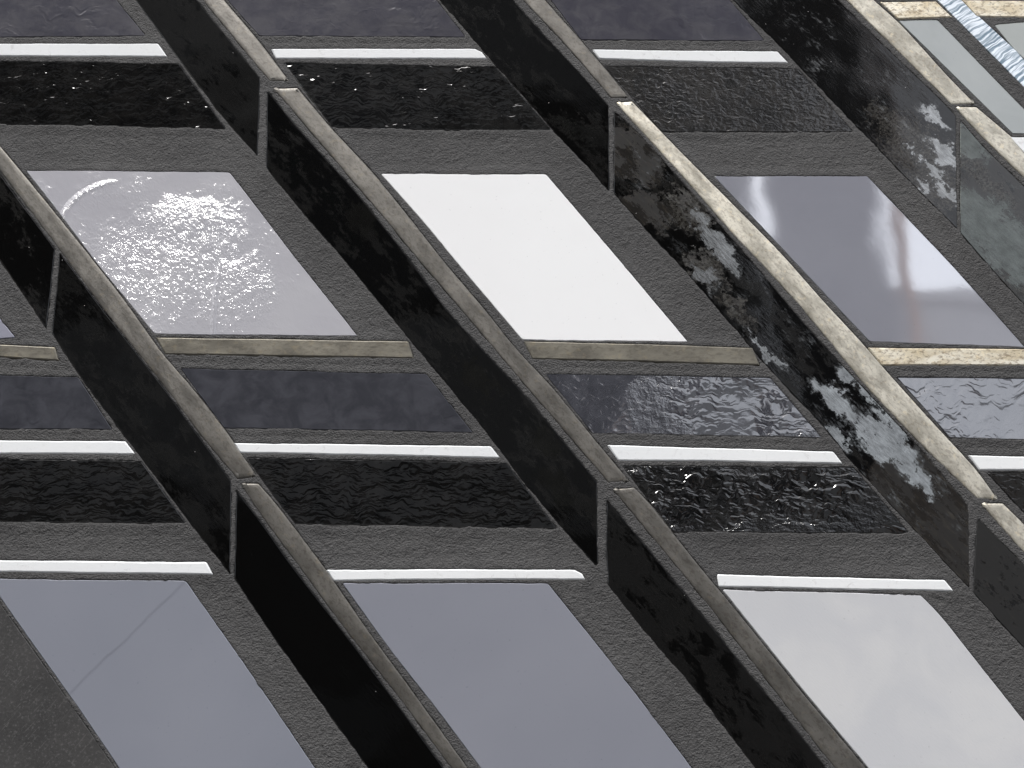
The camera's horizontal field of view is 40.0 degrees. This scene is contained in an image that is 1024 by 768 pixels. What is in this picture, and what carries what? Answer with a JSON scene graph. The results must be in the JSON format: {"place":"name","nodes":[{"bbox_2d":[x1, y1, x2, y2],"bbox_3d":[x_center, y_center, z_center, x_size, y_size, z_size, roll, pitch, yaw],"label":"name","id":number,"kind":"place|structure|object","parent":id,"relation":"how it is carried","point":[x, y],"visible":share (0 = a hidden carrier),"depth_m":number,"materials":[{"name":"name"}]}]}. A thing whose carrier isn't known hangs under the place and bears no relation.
{"place":"outdoors","nodes":[
{"label":"outdoors","id":0,"kind":"place"},
{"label":"pavement","id":1,"kind":"structure","parent":0,"visible":0},
{"bbox_2d":[0,0,1023,767],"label":"wall","id":2,"kind":"structure","parent":1,"relation":"on","point":[676,706],"depth_m":0.55,"materials":[{"name":"concrete"}]},
{"bbox_2d":[0,319,14,338],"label":"pale glass tile","id":3,"kind":"object","parent":2,"relation":"attached to","point":[5,333],"visible":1,"depth_m":0.56,"materials":[{"name":"grey glass"}]},
{"bbox_2d":[0,175,54,327],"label":"black glass strip","id":4,"kind":"object","parent":2,"relation":"attached to","point":[27,251],"visible":1,"depth_m":0.57,"materials":[{"name":"black glass"}]},
{"bbox_2d":[0,345,59,360],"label":"beige glass strip","id":5,"kind":"object","parent":2,"relation":"attached to","point":[30,352],"visible":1,"depth_m":0.56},
{"bbox_2d":[0,375,111,429],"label":"violet glass tile","id":6,"kind":"object","parent":2,"relation":"attached to","point":[50,403],"visible":1,"depth_m":0.55,"materials":[{"name":"glass"}]},
{"bbox_2d":[0,604,114,767],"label":"charcoal tile","id":7,"kind":"object","parent":2,"relation":"attached to","point":[42,725],"visible":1,"depth_m":0.50,"materials":[{"name":"speckled dark grey stone"}]},
{"bbox_2d":[0,440,134,454],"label":"white glass bar","id":8,"kind":"object","parent":2,"relation":"attached to","point":[71,447],"visible":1,"depth_m":0.54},
{"bbox_2d":[0,0,144,37],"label":"violet glass tile","id":9,"kind":"object","parent":2,"relation":"attached to","point":[59,18],"visible":1,"depth_m":0.62,"materials":[{"name":"glass"}]},
{"bbox_2d":[0,44,166,57],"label":"white glass bar","id":10,"kind":"object","parent":2,"relation":"attached to","point":[95,50],"visible":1,"depth_m":0.61,"materials":[{"name":"white glass"}]},
{"bbox_2d":[0,459,184,523],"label":"rippled black tile","id":11,"kind":"object","parent":2,"relation":"attached to","point":[80,491],"visible":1,"depth_m":0.53,"materials":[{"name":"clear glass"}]},
{"bbox_2d":[0,560,212,574],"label":"white glass bar","id":12,"kind":"object","parent":2,"relation":"attached to","point":[95,567],"visible":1,"depth_m":0.52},
{"bbox_2d":[0,61,224,128],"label":"rippled black tile","id":13,"kind":"object","parent":2,"relation":"attached to","point":[106,94],"visible":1,"depth_m":0.60,"materials":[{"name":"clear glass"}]},
{"bbox_2d":[0,147,255,478],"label":"beige glass strip","id":14,"kind":"object","parent":2,"relation":"attached to","point":[211,430],"visible":1,"depth_m":0.56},
{"bbox_2d":[52,254,231,572],"bbox_3d":[-0.144,0.009,0.548,0.081,0.135,0.003,0,-24,0],"label":"black glass strip","id":15,"kind":"object","parent":2,"relation":"attached to","point":[136,402],"visible":1,"depth_m":0.55,"materials":[{"name":"black glass"}]},
{"bbox_2d":[0,579,314,767],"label":"pale glass tile","id":16,"kind":"object","parent":2,"relation":"attached to","point":[153,674],"visible":1,"depth_m":0.50,"materials":[{"name":"grey glass"}]},
{"bbox_2d":[27,171,356,336],"bbox_3d":[-0.133,-0.054,0.576,0.142,0.077,0.003,0,-24,0],"label":"pale glass tile","id":17,"kind":"object","parent":2,"relation":"attached to","point":[200,253],"visible":1,"depth_m":0.57,"materials":[{"name":"white glass"}]},
{"bbox_2d":[136,0,259,154],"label":"black glass strip","id":18,"kind":"object","parent":2,"relation":"attached to","point":[223,74],"visible":1,"depth_m":0.61,"materials":[{"name":"black glass"}]},
{"bbox_2d":[204,0,288,80],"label":"beige glass strip","id":19,"kind":"object","parent":2,"relation":"attached to","point":[244,37],"visible":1,"depth_m":0.62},
{"bbox_2d":[156,338,413,357],"bbox_3d":[-0.090,-0.014,0.558,0.102,0.009,0.003,0,-24,0],"label":"beige glass strip","id":20,"kind":"object","parent":2,"relation":"attached to","point":[289,348],"visible":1,"depth_m":0.56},
{"bbox_2d":[181,368,471,432],"bbox_3d":[-0.073,0.007,0.549,0.115,0.027,0.003,0,-24,0],"label":"violet glass tile","id":21,"kind":"object","parent":2,"relation":"attached to","point":[273,399],"visible":1,"depth_m":0.55,"materials":[{"name":"glass"}]},
{"bbox_2d":[234,491,442,767],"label":"black glass strip","id":22,"kind":"object","parent":2,"relation":"attached to","point":[350,692],"visible":1,"depth_m":0.51,"materials":[{"name":"black glass"}]},
{"bbox_2d":[228,0,464,37],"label":"violet glass tile","id":23,"kind":"object","parent":2,"relation":"attached to","point":[375,18],"visible":1,"depth_m":0.62,"materials":[{"name":"glass"}]},
{"bbox_2d":[241,482,466,767],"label":"beige glass strip","id":24,"kind":"object","parent":2,"relation":"attached to","point":[295,545],"visible":1,"depth_m":0.51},
{"bbox_2d":[234,443,498,457],"bbox_3d":[-0.056,0.026,0.540,0.102,0.006,0.003,0,-24,0],"label":"white glass bar","id":25,"kind":"object","parent":2,"relation":"attached to","point":[414,450],"visible":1,"depth_m":0.54,"materials":[{"name":"white glass"}]},
{"bbox_2d":[271,49,485,59],"bbox_3d":[-0.058,-0.143,0.615,0.094,0.006,0.003,0,-24,0],"label":"white glass bar","id":26,"kind":"object","parent":2,"relation":"attached to","point":[365,54],"visible":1,"depth_m":0.61,"materials":[{"name":"white glass"}]},
{"bbox_2d":[248,458,555,528],"bbox_3d":[-0.042,0.042,0.533,0.118,0.028,0.003,0,-24,0],"label":"rippled black tile","id":27,"kind":"object","parent":2,"relation":"attached to","point":[401,492],"visible":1,"depth_m":0.53,"materials":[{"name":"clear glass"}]},
{"bbox_2d":[285,63,550,130],"bbox_3d":[-0.041,-0.123,0.607,0.116,0.035,0.003,0,-24,0],"label":"rippled black tile","id":28,"kind":"object","parent":2,"relation":"attached to","point":[420,97],"visible":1,"depth_m":0.60,"materials":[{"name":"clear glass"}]},
{"bbox_2d":[266,92,597,564],"bbox_3d":[-0.037,-0.029,0.564,0.138,0.211,0.003,0,-24,0],"label":"black glass strip","id":29,"kind":"object","parent":2,"relation":"attached to","point":[555,476],"visible":1,"depth_m":0.56,"materials":[{"name":"black glass"}]},
{"bbox_2d":[274,87,628,482],"bbox_3d":[-0.029,-0.045,0.571,0.147,0.181,0.003,0,-24,0],"label":"beige glass strip","id":30,"kind":"object","parent":2,"relation":"attached to","point":[364,179],"visible":1,"depth_m":0.57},
{"bbox_2d":[326,569,584,580],"bbox_3d":[-0.021,0.071,0.520,0.095,0.005,0.003,0,-24,0],"label":"white glass bar","id":31,"kind":"object","parent":2,"relation":"attached to","point":[414,574],"visible":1,"depth_m":0.52,"materials":[{"name":"white glass"}]},
{"bbox_2d":[343,583,690,767],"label":"pale glass tile","id":32,"kind":"object","parent":2,"relation":"attached to","point":[512,675],"visible":1,"depth_m":0.50,"materials":[{"name":"grey glass"}]},
{"bbox_2d":[440,0,609,189],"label":"black glass strip","id":33,"kind":"object","parent":2,"relation":"attached to","point":[548,81],"visible":1,"depth_m":0.61,"materials":[{"name":"black glass"}]},
{"bbox_2d":[382,174,686,341],"bbox_3d":[0.007,-0.052,0.575,0.124,0.078,0.003,0,-24,0],"label":"pale glass tile","id":34,"kind":"object","parent":2,"relation":"attached to","point":[534,257],"visible":1,"depth_m":0.57,"materials":[{"name":"white glass"}]},
{"bbox_2d":[523,0,627,97],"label":"beige glass strip","id":35,"kind":"object","parent":2,"relation":"attached to","point":[551,19],"visible":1,"depth_m":0.62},
{"bbox_2d":[524,341,759,365],"bbox_3d":[0.051,-0.012,0.557,0.093,0.011,0.003,0,-24,0],"label":"beige glass strip","id":36,"kind":"object","parent":2,"relation":"attached to","point":[646,353],"visible":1,"depth_m":0.56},
{"bbox_2d":[551,0,763,41],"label":"violet glass tile","id":37,"kind":"object","parent":2,"relation":"attached to","point":[664,20],"visible":1,"depth_m":0.62,"materials":[{"name":"glass"}]},
{"bbox_2d":[547,374,820,437],"bbox_3d":[0.066,0.009,0.548,0.106,0.027,0.003,0,-24,0],"label":"violet glass tile","id":38,"kind":"object","parent":2,"relation":"attached to","point":[675,405],"visible":1,"depth_m":0.55,"materials":[{"name":"glass"}]},
{"bbox_2d":[592,50,787,63],"bbox_3d":[0.078,-0.142,0.615,0.085,0.008,0.003,0,-24,0],"label":"white glass bar","id":39,"kind":"object","parent":2,"relation":"attached to","point":[764,57],"visible":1,"depth_m":0.61,"materials":[{"name":"white glass"}]},
{"bbox_2d":[606,501,825,767],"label":"black glass strip","id":40,"kind":"object","parent":2,"relation":"attached to","point":[671,620],"visible":1,"depth_m":0.51,"materials":[{"name":"black glass"}]},
{"bbox_2d":[607,445,841,463],"bbox_3d":[0.081,0.027,0.539,0.090,0.008,0.003,0,-24,0],"label":"white glass bar","id":41,"kind":"object","parent":2,"relation":"attached to","point":[642,453],"visible":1,"depth_m":0.54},
{"bbox_2d":[604,66,852,132],"bbox_3d":[0.092,-0.122,0.606,0.105,0.034,0.003,0,-24,0],"label":"rippled black tile","id":42,"kind":"object","parent":2,"relation":"attached to","point":[705,99],"visible":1,"depth_m":0.60,"materials":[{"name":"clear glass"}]},
{"bbox_2d":[613,488,864,767],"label":"beige glass strip","id":43,"kind":"object","parent":2,"relation":"attached to","point":[833,747],"visible":1,"depth_m":0.51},
{"bbox_2d":[623,466,907,533],"bbox_3d":[0.095,0.044,0.532,0.106,0.027,0.003,0,-24,0],"label":"rippled black tile","id":44,"kind":"object","parent":2,"relation":"attached to","point":[682,499],"visible":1,"depth_m":0.53,"materials":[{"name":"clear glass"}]},
{"bbox_2d":[614,112,969,586],"bbox_3d":[0.107,-0.020,0.561,0.129,0.210,0.003,0,-24,0],"label":"black glass strip","id":45,"kind":"object","parent":2,"relation":"attached to","point":[888,458],"visible":1,"depth_m":0.56,"materials":[{"name":"black glass"}]},
{"bbox_2d":[616,102,996,500],"bbox_3d":[0.114,-0.038,0.569,0.138,0.181,0.003,0,-24,0],"label":"beige glass strip","id":46,"kind":"object","parent":2,"relation":"attached to","point":[887,391],"visible":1,"depth_m":0.56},
{"bbox_2d":[717,574,952,591],"bbox_3d":[0.119,0.073,0.519,0.086,0.007,0.003,0,-24,0],"label":"white glass bar","id":47,"kind":"object","parent":2,"relation":"attached to","point":[788,582],"visible":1,"depth_m":0.52,"materials":[{"name":"white glass"}]},
{"bbox_2d":[733,0,956,228],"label":"black glass strip","id":48,"kind":"object","parent":2,"relation":"attached to","point":[891,107],"visible":1,"depth_m":0.61,"materials":[{"name":"black glass"}]},
{"bbox_2d":[715,176,1023,347],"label":"pale glass tile","id":49,"kind":"object","parent":2,"relation":"attached to","point":[865,255],"visible":1,"depth_m":0.57,"materials":[{"name":"white glass"}]},
{"bbox_2d":[723,590,1023,767],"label":"pale glass tile","id":50,"kind":"object","parent":2,"relation":"attached to","point":[892,681],"visible":1,"depth_m":0.50,"materials":[{"name":"white glass"}]},
{"bbox_2d":[846,0,973,104],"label":"beige glass strip","id":51,"kind":"object","parent":2,"relation":"attached to","point":[893,32],"visible":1,"depth_m":0.61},
{"bbox_2d":[880,2,950,19],"bbox_3d":[0.179,-0.165,0.625,0.031,0.010,0.003,0,-24,0],"label":"beige glass strip","id":52,"kind":"object","parent":2,"relation":"attached to","point":[909,10],"visible":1,"depth_m":0.62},
{"bbox_2d":[868,348,1023,365],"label":"beige glass strip","id":53,"kind":"object","parent":2,"relation":"attached to","point":[938,357],"visible":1,"depth_m":0.56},
{"bbox_2d":[897,378,1023,439],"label":"violet glass tile","id":54,"kind":"object","parent":2,"relation":"attached to","point":[976,408],"visible":1,"depth_m":0.55,"materials":[{"name":"glass"}]},
{"bbox_2d":[898,20,1023,133],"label":"grey green tile","id":55,"kind":"object","parent":2,"relation":"attached to","point":[955,57],"visible":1,"depth_m":0.61,"materials":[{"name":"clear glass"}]},
{"bbox_2d":[937,0,1023,86],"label":"ridged silver strip","id":56,"kind":"object","parent":2,"relation":"attached to","point":[1002,51],"visible":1,"depth_m":0.62,"materials":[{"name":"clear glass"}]},
{"bbox_2d":[956,106,1023,176],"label":"beige glass strip","id":57,"kind":"object","parent":2,"relation":"attached to","point":[999,140],"visible":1,"depth_m":0.60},
{"bbox_2d":[960,120,1023,303],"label":"black glass strip","id":58,"kind":"object","parent":2,"relation":"attached to","point":[992,208],"visible":1,"depth_m":0.58,"materials":[{"name":"black glass"}]},
{"bbox_2d":[962,0,1023,17],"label":"beige glass strip","id":59,"kind":"object","parent":2,"relation":"attached to","point":[991,9],"visible":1,"depth_m":0.62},
{"bbox_2d":[968,455,1023,470],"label":"white glass bar","id":60,"kind":"object","parent":2,"relation":"attached to","point":[995,463],"visible":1,"depth_m":0.54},
{"bbox_2d":[973,519,1023,646],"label":"black glass strip","id":61,"kind":"object","parent":2,"relation":"attached to","point":[998,585],"visible":1,"depth_m":0.52,"materials":[{"name":"black glass"}]},
{"bbox_2d":[982,502,1023,551],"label":"beige glass strip","id":62,"kind":"object","parent":2,"relation":"attached to","point":[1010,523],"visible":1,"depth_m":0.53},
{"bbox_2d":[988,473,1023,512],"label":"rippled black tile","id":63,"kind":"object","parent":2,"relation":"attached to","point":[1011,485],"visible":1,"depth_m":0.53,"materials":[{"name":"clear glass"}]},
{"bbox_2d":[995,23,1023,58],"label":"grey green tile","id":64,"kind":"object","parent":2,"relation":"attached to","point":[1012,34],"visible":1,"depth_m":0.62,"materials":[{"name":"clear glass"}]},
{"bbox_2d":[1011,137,1023,151],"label":"pale glass tile","id":65,"kind":"object","parent":2,"relation":"attached to","point":[1019,141],"visible":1,"depth_m":0.60,"materials":[{"name":"white glass"}]}
]}

